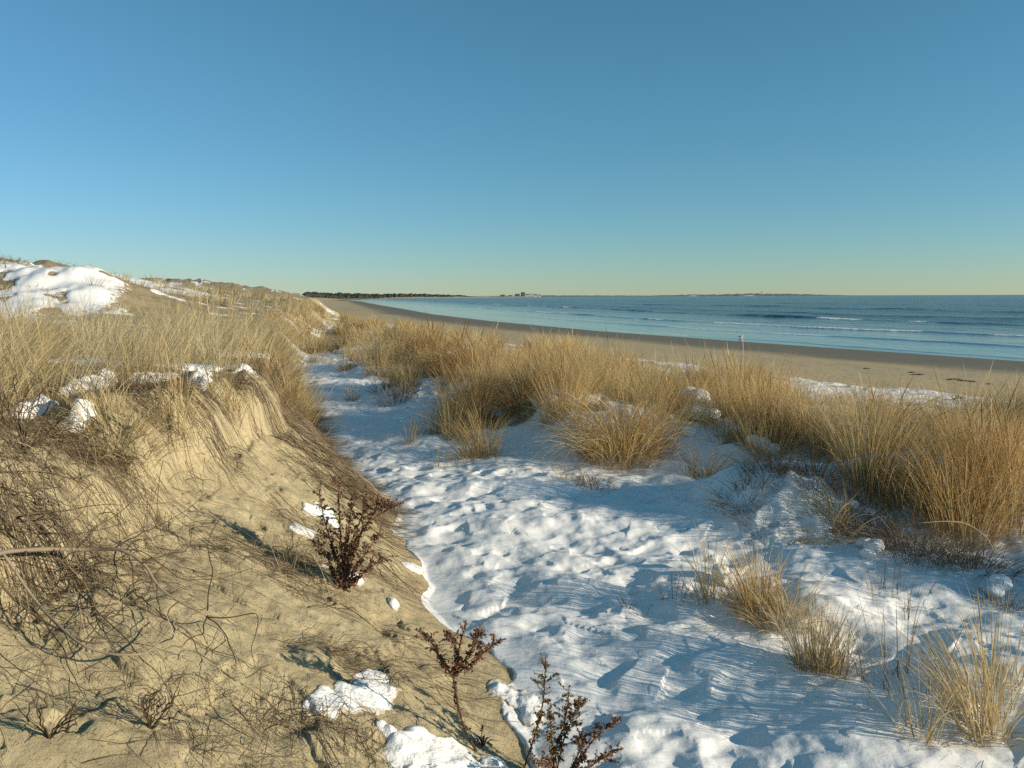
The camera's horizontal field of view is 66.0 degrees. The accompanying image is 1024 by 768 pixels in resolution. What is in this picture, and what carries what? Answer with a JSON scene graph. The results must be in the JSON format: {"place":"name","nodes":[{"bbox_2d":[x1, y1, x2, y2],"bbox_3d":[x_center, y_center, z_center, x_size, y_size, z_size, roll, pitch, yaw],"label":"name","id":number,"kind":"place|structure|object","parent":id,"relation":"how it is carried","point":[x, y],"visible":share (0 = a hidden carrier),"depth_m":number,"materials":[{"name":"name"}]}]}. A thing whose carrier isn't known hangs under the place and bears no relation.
{"place":"outdoors","nodes":[
{"label":"outdoors","id":0,"kind":"place"},
{"bbox_2d":[232,296,350,438],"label":"dune grass","id":1,"kind":"structure","parent":0,"point":[303,344],"depth_m":26.02,"materials":[{"name":"plant"}]},
{"bbox_2d":[0,257,1023,767],"bbox_3d":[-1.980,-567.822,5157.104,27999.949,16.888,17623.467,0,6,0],"label":"ground","id":2,"kind":"structure","parent":0,"point":[660,699],"depth_m":5.14,"materials":[{"name":"sand"}]},
{"bbox_2d":[7,395,58,419],"bbox_3d":[-3.170,0.168,5.208,0.280,0.165,0.588,0,6,0],"label":"snow ledge","id":3,"kind":"object","parent":2,"relation":"on","point":[41,409],"visible":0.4,"depth_m":5.16,"materials":[{"name":"snow"}]},
{"bbox_2d":[0,342,83,451],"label":"bare shrub","id":4,"kind":"object","parent":2,"relation":"on","point":[3,405],"visible":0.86,"depth_m":4.23,"materials":[{"name":"plant"}]},
{"bbox_2d":[12,689,98,738],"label":"bare shrub","id":5,"kind":"object","parent":2,"relation":"on","point":[52,733],"visible":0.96,"depth_m":2.66,"materials":[{"name":"plant"}]},
{"bbox_2d":[58,398,95,434],"bbox_3d":[-2.764,0.215,5.006,0.204,0.233,0.288,0,6,0],"label":"snow ledge","id":6,"kind":"object","parent":2,"relation":"on","point":[84,413],"visible":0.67,"depth_m":5.01,"materials":[{"name":"snow"}]},
{"bbox_2d":[56,368,117,395],"bbox_3d":[-3.271,-0.015,6.117,0.308,0.173,0.756,0,6,0],"label":"snow ledge","id":7,"kind":"object","parent":2,"relation":"on","point":[88,380],"visible":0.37,"depth_m":6.07,"materials":[{"name":"snow"}]},
{"bbox_2d":[17,353,213,488],"bbox_3d":[-2.541,0.227,4.970,1.178,0.867,1.163,0,6,0],"label":"grass tussock","id":8,"kind":"object","parent":2,"relation":"on","point":[146,428],"depth_m":5.00,"materials":[{"name":"plant"}]},
{"bbox_2d":[0,450,256,739],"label":"dead stems","id":9,"kind":"object","parent":2,"relation":"on","point":[76,610],"visible":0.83,"depth_m":3.53,"materials":[{"name":"plant"}]},
{"bbox_2d":[0,405,258,698],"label":"bare shrub","id":10,"kind":"object","parent":2,"relation":"on","point":[4,553],"visible":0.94,"depth_m":3.58,"materials":[{"name":"grey plant"}]},
{"bbox_2d":[0,253,305,425],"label":"dune grass","id":11,"kind":"structure","parent":2,"relation":"on","point":[28,343],"depth_m":8.20,"materials":[{"name":"plant"}]},
{"bbox_2d":[0,349,308,629],"bbox_3d":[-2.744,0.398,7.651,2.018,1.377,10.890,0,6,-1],"label":"dead stems","id":12,"kind":"object","parent":2,"relation":"on","point":[91,462],"visible":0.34,"depth_m":4.65,"materials":[{"name":"plant"}]},
{"bbox_2d":[128,371,181,382],"bbox_3d":[-3.060,-0.052,6.735,0.312,0.145,0.590,2,7,16],"label":"snow ledge","id":13,"kind":"object","parent":2,"relation":"on","point":[152,376],"visible":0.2,"depth_m":6.65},
{"bbox_2d":[135,684,186,728],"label":"bare shrub","id":14,"kind":"object","parent":2,"relation":"on","point":[157,711],"visible":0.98,"depth_m":2.94,"materials":[{"name":"plant"}]},
{"bbox_2d":[119,332,219,454],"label":"grass tussock","id":15,"kind":"object","parent":2,"relation":"on","point":[180,395],"depth_m":5.80,"materials":[{"name":"plant"}]},
{"bbox_2d":[0,397,360,710],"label":"dead stems","id":16,"kind":"object","parent":2,"relation":"on","point":[80,565],"visible":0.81,"depth_m":4.01,"materials":[{"name":"plant"}]},
{"bbox_2d":[189,368,213,390],"bbox_3d":[-2.725,-0.021,6.867,0.305,0.224,0.229,6,9,45],"label":"snow ledge","id":17,"kind":"object","parent":2,"relation":"on","point":[201,374],"visible":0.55,"depth_m":6.84,"materials":[{"name":"snow"}]},
{"bbox_2d":[182,337,264,432],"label":"grass tussock","id":18,"kind":"object","parent":2,"relation":"on","point":[227,392],"depth_m":6.80,"materials":[{"name":"plant"}]},
{"bbox_2d":[0,605,449,767],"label":"dead stems","id":19,"kind":"object","parent":2,"relation":"on","point":[194,747],"visible":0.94,"depth_m":3.08,"materials":[{"name":"plant"}]},
{"bbox_2d":[234,363,256,373],"bbox_3d":[-2.837,-0.112,8.403,0.276,0.220,0.336,0,6,0],"label":"snow ledge","id":20,"kind":"object","parent":2,"relation":"on","point":[240,367],"visible":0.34,"depth_m":8.40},
{"bbox_2d":[209,327,330,428],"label":"grass tussock","id":21,"kind":"object","parent":2,"relation":"on","point":[263,367],"depth_m":9.55,"materials":[{"name":"plant"}]},
{"bbox_2d":[288,522,319,538],"bbox_3d":[-1.531,1.092,5.742,0.200,0.186,0.360,0,6,0],"label":"snow patch","id":22,"kind":"object","parent":2,"relation":"on","point":[296,530],"visible":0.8,"depth_m":5.75,"materials":[{"name":"snow"}]},
{"bbox_2d":[95,374,517,739],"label":"dead stems","id":23,"kind":"object","parent":2,"relation":"on","point":[311,577],"visible":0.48,"depth_m":4.80,"materials":[{"name":"plant"}]},
{"bbox_2d":[218,510,394,621],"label":"dead stems","id":24,"kind":"object","parent":2,"relation":"on","point":[298,557],"visible":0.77,"depth_m":4.93,"materials":[{"name":"plant"}]},
{"bbox_2d":[157,629,457,767],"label":"dead stems","id":25,"kind":"object","parent":2,"relation":"on","point":[324,722],"visible":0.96,"depth_m":3.41,"materials":[{"name":"plant"}]},
{"bbox_2d":[302,501,341,530],"bbox_3d":[-1.473,1.029,6.239,0.320,0.269,0.530,0,6,0],"label":"snow patch","id":26,"kind":"object","parent":2,"relation":"on","point":[313,511],"visible":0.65,"depth_m":6.09,"materials":[{"name":"snow"}]},
{"bbox_2d":[220,356,450,602],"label":"dead stems","id":27,"kind":"object","parent":2,"relation":"on","point":[313,431],"visible":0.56,"depth_m":7.69,"materials":[{"name":"plant"}]},
{"bbox_2d":[334,379,365,401],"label":"grass tussock","id":28,"kind":"object","parent":2,"relation":"on","point":[356,398],"depth_m":16.60,"materials":[{"name":"plant"}]},
{"bbox_2d":[301,668,401,720],"bbox_3d":[-0.739,1.494,3.763,0.319,0.208,0.689,2,7,22],"label":"snow patch","id":29,"kind":"object","parent":2,"relation":"on","point":[377,694],"visible":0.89,"depth_m":3.73,"materials":[{"name":"snow"}]},
{"bbox_2d":[308,475,405,592],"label":"weed bush","id":30,"kind":"object","parent":2,"relation":"on","point":[345,568],"visible":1,"depth_m":4.87,"materials":[{"name":"plant"}]},
{"bbox_2d":[349,573,364,586],"bbox_3d":[-1.057,1.328,5.336,0.120,0.109,0.184,0,6,0],"label":"snow lump","id":31,"kind":"object","parent":2,"relation":"on","point":[360,582],"visible":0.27,"depth_m":5.32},
{"bbox_2d":[258,616,465,724],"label":"dead stems","id":32,"kind":"object","parent":2,"relation":"on","point":[353,662],"visible":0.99,"depth_m":4.08,"materials":[{"name":"plant"}]},
{"bbox_2d":[349,327,395,351],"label":"grass tussock","id":33,"kind":"object","parent":2,"relation":"on","point":[380,337],"depth_m":28.26,"materials":[{"name":"plant"}]},
{"bbox_2d":[375,719,396,740],"bbox_3d":[-0.569,1.571,3.575,0.120,0.094,0.136,0,6,0],"label":"snow lump","id":34,"kind":"object","parent":2,"relation":"on","point":[381,725],"visible":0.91,"depth_m":3.55,"materials":[{"name":"snow"}]},
{"bbox_2d":[301,292,471,298],"bbox_3d":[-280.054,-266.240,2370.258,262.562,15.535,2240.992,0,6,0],"label":"woods","id":35,"kind":"object","parent":2,"relation":"on","point":[339,295],"visible":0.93,"depth_m":1721.86,"materials":[{"name":"plant"}]},
{"bbox_2d":[386,597,399,610],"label":"snow lump","id":36,"kind":"object","parent":2,"relation":"on","point":[394,604],"visible":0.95,"depth_m":5.01,"materials":[{"name":"snow"}]},
{"bbox_2d":[368,369,421,406],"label":"grass tussock","id":37,"kind":"object","parent":2,"relation":"on","point":[395,391],"depth_m":15.87,"materials":[{"name":"plant"}]},
{"bbox_2d":[390,359,431,392],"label":"grass tussock","id":38,"kind":"object","parent":2,"relation":"on","point":[412,374],"depth_m":16.36,"materials":[{"name":"plant"}]},
{"bbox_2d":[401,561,423,574],"bbox_3d":[-0.796,1.478,6.299,0.200,0.147,0.280,0,6,0],"label":"snow patch","id":39,"kind":"object","parent":2,"relation":"on","point":[417,569],"visible":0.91,"depth_m":6.29,"materials":[{"name":"snow"}]},
{"bbox_2d":[401,414,430,444],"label":"grass tussock","id":40,"kind":"object","parent":2,"relation":"on","point":[411,438],"depth_m":11.43,"materials":[{"name":"plant"}]},
{"bbox_2d":[410,377,441,396],"bbox_3d":[-1.785,0.066,16.294,0.760,0.357,0.900,0,6,0],"label":"snow mound","id":41,"kind":"object","parent":2,"relation":"on","point":[425,389],"visible":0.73,"depth_m":16.23,"materials":[{"name":"snow"}]},
{"bbox_2d":[410,406,441,434],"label":"grass tussock","id":42,"kind":"object","parent":2,"relation":"on","point":[425,424],"depth_m":12.15,"materials":[{"name":"plant"}]},
{"bbox_2d":[388,311,471,360],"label":"grass tussock","id":43,"kind":"object","parent":2,"relation":"on","point":[417,339],"depth_m":22.33,"materials":[{"name":"plant"}]},
{"bbox_2d":[376,725,508,767],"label":"snow patch","id":44,"kind":"object","parent":2,"relation":"on","point":[422,748],"visible":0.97,"depth_m":3.56,"materials":[{"name":"snow"}]},
{"bbox_2d":[430,438,455,469],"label":"grass tussock","id":45,"kind":"object","parent":2,"relation":"on","point":[438,458],"depth_m":10.03,"materials":[{"name":"plant"}]},
{"bbox_2d":[413,620,506,751],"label":"dried weed","id":46,"kind":"object","parent":2,"relation":"on","point":[456,670],"visible":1,"depth_m":3.67,"materials":[{"name":"plant"}]},
{"bbox_2d":[435,439,486,465],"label":"grass tussock","id":47,"kind":"object","parent":2,"relation":"on","point":[464,456],"depth_m":10.36,"materials":[{"name":"plant"}]},
{"bbox_2d":[405,317,521,377],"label":"grass tussock","id":48,"kind":"object","parent":2,"relation":"on","point":[449,351],"depth_m":16.85,"materials":[{"name":"plant"}]},
{"bbox_2d":[416,348,520,429],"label":"grass tussock","id":49,"kind":"object","parent":2,"relation":"on","point":[473,390],"depth_m":12.19,"materials":[{"name":"plant"}]},
{"bbox_2d":[443,402,522,458],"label":"grass tussock","id":50,"kind":"object","parent":2,"relation":"on","point":[488,442],"depth_m":10.60,"materials":[{"name":"plant"}]},
{"bbox_2d":[472,725,496,748],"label":"seedling","id":51,"kind":"object","parent":2,"relation":"on","point":[482,741],"visible":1,"depth_m":3.84,"materials":[{"name":"plant"}]},
{"bbox_2d":[484,678,543,726],"bbox_3d":[0.033,1.751,4.380,0.293,0.112,0.476,-6,9,-43],"label":"snow patch","id":52,"kind":"object","parent":2,"relation":"on","point":[523,702],"visible":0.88,"depth_m":4.36,"materials":[{"name":"snow"}]},
{"bbox_2d":[469,340,580,420],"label":"grass tussock","id":53,"kind":"object","parent":2,"relation":"on","point":[518,398],"depth_m":12.27,"materials":[{"name":"plant"}]},
{"bbox_2d":[524,653,590,767],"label":"dried weed","id":54,"kind":"object","parent":2,"relation":"on","point":[578,704],"visible":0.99,"depth_m":3.71,"materials":[{"name":"plant"}]},
{"bbox_2d":[524,410,600,452],"bbox_3d":[0.707,0.663,11.229,1.482,0.523,0.928,6,9,45],"label":"snow mound","id":55,"kind":"object","parent":2,"relation":"on","point":[530,433],"visible":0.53,"depth_m":11.19,"materials":[{"name":"snow"}]},
{"bbox_2d":[512,339,614,434],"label":"grass tussock","id":56,"kind":"object","parent":2,"relation":"on","point":[560,398],"depth_m":11.45,"materials":[{"name":"plant"}]},
{"bbox_2d":[545,463,584,480],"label":"grass tussock","id":57,"kind":"object","parent":2,"relation":"on","point":[560,475],"depth_m":9.25,"materials":[{"name":"plant"}]},
{"bbox_2d":[528,713,623,767],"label":"dried weed","id":58,"kind":"object","parent":2,"relation":"on","point":[580,741],"visible":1,"depth_m":3.63,"materials":[{"name":"plant"}]},
{"bbox_2d":[570,468,621,491],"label":"grass tussock","id":59,"kind":"object","parent":2,"relation":"on","point":[587,480],"depth_m":9.04,"materials":[{"name":"plant"}]},
{"bbox_2d":[514,365,716,480],"bbox_3d":[1.341,0.486,10.248,2.773,1.607,2.795,0,6,0],"label":"grass tussock","id":60,"kind":"object","parent":2,"relation":"on","point":[627,452],"depth_m":10.07,"materials":[{"name":"plant"}]},
{"bbox_2d":[614,584,640,608],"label":"grass tussock","id":61,"kind":"object","parent":2,"relation":"on","point":[625,599],"depth_m":5.55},
{"bbox_2d":[601,360,720,458],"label":"grass tussock","id":62,"kind":"object","parent":2,"relation":"on","point":[655,425],"depth_m":10.45,"materials":[{"name":"plant"}]},
{"bbox_2d":[656,566,692,602],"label":"grass tussock","id":63,"kind":"object","parent":2,"relation":"on","point":[675,588],"depth_m":5.74,"materials":[{"name":"plant"}]},
{"bbox_2d":[339,385,1023,767],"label":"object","id":64,"kind":"object","parent":2,"relation":"on","point":[719,611],"depth_m":5.63,"materials":[{"name":"plant"}]},
{"bbox_2d":[680,426,696,436],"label":"snow lump","id":65,"kind":"object","parent":2,"relation":"on","point":[692,430],"visible":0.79,"depth_m":10.81,"materials":[{"name":"snow"}]},
{"bbox_2d":[679,454,701,472],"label":"grass tussock","id":66,"kind":"object","parent":2,"relation":"on","point":[692,462],"depth_m":9.82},
{"bbox_2d":[680,386,720,420],"bbox_3d":[2.873,0.326,12.118,0.566,0.463,1.381,1,6,10],"label":"snow lump","id":67,"kind":"object","parent":2,"relation":"on","point":[702,408],"visible":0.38,"depth_m":11.80,"materials":[{"name":"snow"}]},
{"bbox_2d":[661,435,741,479],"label":"grass tussock","id":68,"kind":"object","parent":2,"relation":"on","point":[709,472],"depth_m":9.55,"materials":[{"name":"plant"}]},
{"bbox_2d":[664,526,752,604],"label":"grass tussock","id":69,"kind":"object","parent":2,"relation":"on","point":[704,592],"depth_m":5.67,"materials":[{"name":"plant"}]},
{"bbox_2d":[706,554,735,586],"bbox_3d":[1.579,1.435,6.066,0.149,0.162,0.370,-2,7,-13],"label":"snow lump","id":70,"kind":"object","parent":2,"relation":"on","point":[717,565],"visible":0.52,"depth_m":5.98,"materials":[{"name":"snow"}]},
{"bbox_2d":[682,346,794,417],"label":"grass tussock","id":71,"kind":"object","parent":2,"relation":"on","point":[735,375],"depth_m":11.72,"materials":[{"name":"plant"}]},
{"bbox_2d":[694,462,788,523],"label":"grass tussock","id":72,"kind":"object","parent":2,"relation":"on","point":[720,503],"depth_m":7.58,"materials":[{"name":"plant"}]},
{"bbox_2d":[691,530,814,626],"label":"grass tussock","id":73,"kind":"object","parent":2,"relation":"on","point":[752,601],"depth_m":5.43,"materials":[{"name":"plant"}]},
{"bbox_2d":[699,363,820,443],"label":"grass tussock","id":74,"kind":"object","parent":2,"relation":"on","point":[759,407],"depth_m":10.63,"materials":[{"name":"plant"}]},
{"bbox_2d":[728,502,796,539],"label":"grass tussock","id":75,"kind":"object","parent":2,"relation":"on","point":[756,529],"depth_m":7.22,"materials":[{"name":"plant"}]},
{"bbox_2d":[746,434,780,455],"bbox_3d":[3.240,0.795,10.190,0.237,0.234,0.517,-5,8,-35],"label":"snow lump","id":76,"kind":"object","parent":2,"relation":"on","point":[773,447],"visible":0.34,"depth_m":10.09,"materials":[{"name":"snow"}]},
{"bbox_2d":[719,434,830,494],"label":"grass tussock","id":77,"kind":"object","parent":2,"relation":"on","point":[766,464],"depth_m":7.81,"materials":[{"name":"plant"}]},
{"bbox_2d":[704,555,853,649],"bbox_3d":[1.790,1.451,5.249,1.025,0.528,0.966,0,6,0],"label":"grass tussock","id":78,"kind":"object","parent":2,"relation":"on","point":[755,621],"depth_m":5.26,"materials":[{"name":"plant"}]},
{"bbox_2d":[738,470,852,546],"bbox_3d":[2.655,1.135,7.396,1.120,0.526,1.088,0,6,0],"label":"snow mound","id":79,"kind":"object","parent":2,"relation":"on","point":[773,511],"visible":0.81,"depth_m":7.34,"materials":[{"name":"snow"}]},
{"bbox_2d":[754,438,874,505],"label":"grass tussock","id":80,"kind":"object","parent":2,"relation":"on","point":[814,470],"depth_m":7.66,"materials":[{"name":"plant"}]},
{"bbox_2d":[748,579,885,683],"bbox_3d":[1.802,1.441,4.680,0.715,0.572,0.717,0,6,0],"label":"grass tussock","id":81,"kind":"object","parent":2,"relation":"on","point":[819,667],"depth_m":4.67,"materials":[{"name":"plant"}]},
{"bbox_2d":[762,473,882,552],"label":"grass tussock","id":82,"kind":"object","parent":2,"relation":"on","point":[846,511],"depth_m":7.15,"materials":[{"name":"plant"}]},
{"bbox_2d":[804,612,883,680],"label":"grass tussock","id":83,"kind":"object","parent":2,"relation":"on","point":[848,665],"depth_m":4.63,"materials":[{"name":"plant"}]},
{"bbox_2d":[848,500,858,509],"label":"snow lump","id":84,"kind":"object","parent":2,"relation":"on","point":[854,505],"visible":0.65,"depth_m":7.40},
{"bbox_2d":[798,473,909,540],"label":"grass tussock","id":85,"kind":"object","parent":2,"relation":"on","point":[878,504],"depth_m":7.29,"materials":[{"name":"plant"}]},
{"bbox_2d":[863,508,875,516],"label":"snow lump","id":86,"kind":"object","parent":2,"relation":"on","point":[867,511],"visible":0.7,"depth_m":7.32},
{"bbox_2d":[855,538,884,558],"bbox_3d":[3.020,1.378,6.633,0.210,0.147,0.428,2,7,17],"label":"snow lump","id":87,"kind":"object","parent":2,"relation":"on","point":[866,552],"visible":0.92,"depth_m":6.56,"materials":[{"name":"snow"}]},
{"bbox_2d":[822,498,930,549],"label":"grass tussock","id":88,"kind":"object","parent":2,"relation":"on","point":[875,528],"depth_m":7.04,"materials":[{"name":"plant"}]},
{"bbox_2d":[780,368,977,511],"bbox_3d":[3.553,0.529,7.603,1.867,1.376,1.741,0,6,0],"label":"grass tussock","id":89,"kind":"object","parent":2,"relation":"on","point":[873,478],"depth_m":7.62,"materials":[{"name":"plant"}]},
{"bbox_2d":[791,582,978,705],"bbox_3d":[2.155,1.454,4.532,0.841,0.580,0.904,-3,7,-23],"label":"grass tussock","id":90,"kind":"object","parent":2,"relation":"on","point":[884,656],"depth_m":4.55,"materials":[{"name":"plant"}]},
{"bbox_2d":[888,481,899,491],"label":"snow lump","id":91,"kind":"object","parent":2,"relation":"on","point":[893,486],"visible":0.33,"depth_m":7.59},
{"bbox_2d":[843,550,946,623],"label":"grass tussock","id":92,"kind":"object","parent":2,"relation":"on","point":[880,586],"depth_m":5.66,"materials":[{"name":"plant"}]},
{"bbox_2d":[845,644,971,750],"bbox_3d":[1.980,1.553,3.932,0.609,0.505,0.500,4,7,32],"label":"grass tussock","id":93,"kind":"object","parent":2,"relation":"on","point":[934,726],"depth_m":3.92,"materials":[{"name":"plant"}]},
{"bbox_2d":[830,503,1010,577],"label":"grass tussock","id":94,"kind":"object","parent":2,"relation":"on","point":[917,550],"depth_m":6.53,"materials":[{"name":"plant"}]},
{"bbox_2d":[841,416,1007,529],"bbox_3d":[3.829,0.819,7.362,1.374,1.048,1.360,0,6,0],"label":"grass tussock","id":95,"kind":"object","parent":2,"relation":"on","point":[909,498],"depth_m":7.30,"materials":[{"name":"plant"}]},
{"bbox_2d":[931,456,948,473],"bbox_3d":[4.198,0.797,7.723,0.236,0.173,0.174,-3,7,-26],"label":"snow lump","id":96,"kind":"object","parent":2,"relation":"on","point":[940,463],"visible":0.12,"depth_m":7.68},
{"bbox_2d":[901,681,984,742],"bbox_3d":[2.288,1.727,4.147,0.396,0.152,0.456,0,6,0],"label":"snow mound","id":97,"kind":"object","parent":2,"relation":"on","point":[924,713],"visible":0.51,"depth_m":4.11,"materials":[{"name":"snow"}]},
{"bbox_2d":[865,588,1023,756],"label":"grass tussock","id":98,"kind":"object","parent":2,"relation":"on","point":[988,699],"depth_m":3.99,"materials":[{"name":"plant"}]},
{"bbox_2d":[877,417,1023,554],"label":"grass tussock","id":99,"kind":"object","parent":2,"relation":"on","point":[949,510],"depth_m":7.00,"materials":[{"name":"plant"}]},
{"bbox_2d":[896,517,1023,585],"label":"grass tussock","id":100,"kind":"object","parent":2,"relation":"on","point":[977,563],"depth_m":6.33,"materials":[{"name":"plant"}]},
{"bbox_2d":[922,521,997,573],"bbox_3d":[3.365,1.266,5.870,0.713,0.518,0.105,-1,6,-10],"label":"arching straw","id":101,"kind":"object","parent":2,"relation":"on","point":[971,526],"visible":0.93,"depth_m":5.83,"materials":[{"name":"beige plant"}]},
{"bbox_2d":[913,387,1023,545],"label":"grass tussock","id":102,"kind":"object","parent":2,"relation":"on","point":[1013,486],"depth_m":7.17,"materials":[{"name":"plant"}]},
{"bbox_2d":[914,379,1023,511],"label":"grass tussock","id":103,"kind":"object","parent":2,"relation":"on","point":[988,427],"depth_m":7.56,"materials":[{"name":"plant"}]},
{"bbox_2d":[922,579,1023,720],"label":"grass tussock","id":104,"kind":"object","parent":2,"relation":"on","point":[1010,676],"depth_m":4.21,"materials":[{"name":"plant"}]},
{"bbox_2d":[964,574,1023,612],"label":"grass tussock","id":105,"kind":"object","parent":2,"relation":"on","point":[1005,603],"depth_m":5.67,"materials":[{"name":"plant"}]},
{"bbox_2d":[986,573,1012,597],"bbox_3d":[3.575,1.479,5.780,0.154,0.129,0.302,5,8,38],"label":"snow lump","id":106,"kind":"object","parent":2,"relation":"on","point":[996,586],"visible":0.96,"depth_m":5.76,"materials":[{"name":"snow"}]},
{"bbox_2d":[0,0,1023,295],"label":"sky","id":107,"kind":"structure","parent":0,"point":[445,147],"materials":[{"name":"blue"}]},
{"bbox_2d":[472,295,639,296],"bbox_3d":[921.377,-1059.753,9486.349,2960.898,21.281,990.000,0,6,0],"label":"headland","id":108,"kind":"structure","parent":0,"point":[561,296],"depth_m":9125.53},
{"bbox_2d":[310,311,1023,545],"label":"dune grass","id":109,"kind":"structure","parent":0,"point":[798,422],"depth_m":12.33,"materials":[{"name":"plant"}]},
{"bbox_2d":[346,295,1023,360],"bbox_3d":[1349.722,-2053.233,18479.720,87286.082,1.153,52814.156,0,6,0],"label":"sea","id":110,"kind":"structure","parent":0,"point":[983,326],"depth_m":160.38,"materials":[{"name":"liquid"}]},
{"bbox_2d":[654,293,852,295],"bbox_3d":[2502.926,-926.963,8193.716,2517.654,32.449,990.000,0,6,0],"label":"island","id":111,"kind":"structure","parent":0,"point":[757,294],"depth_m":7853.50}
]}

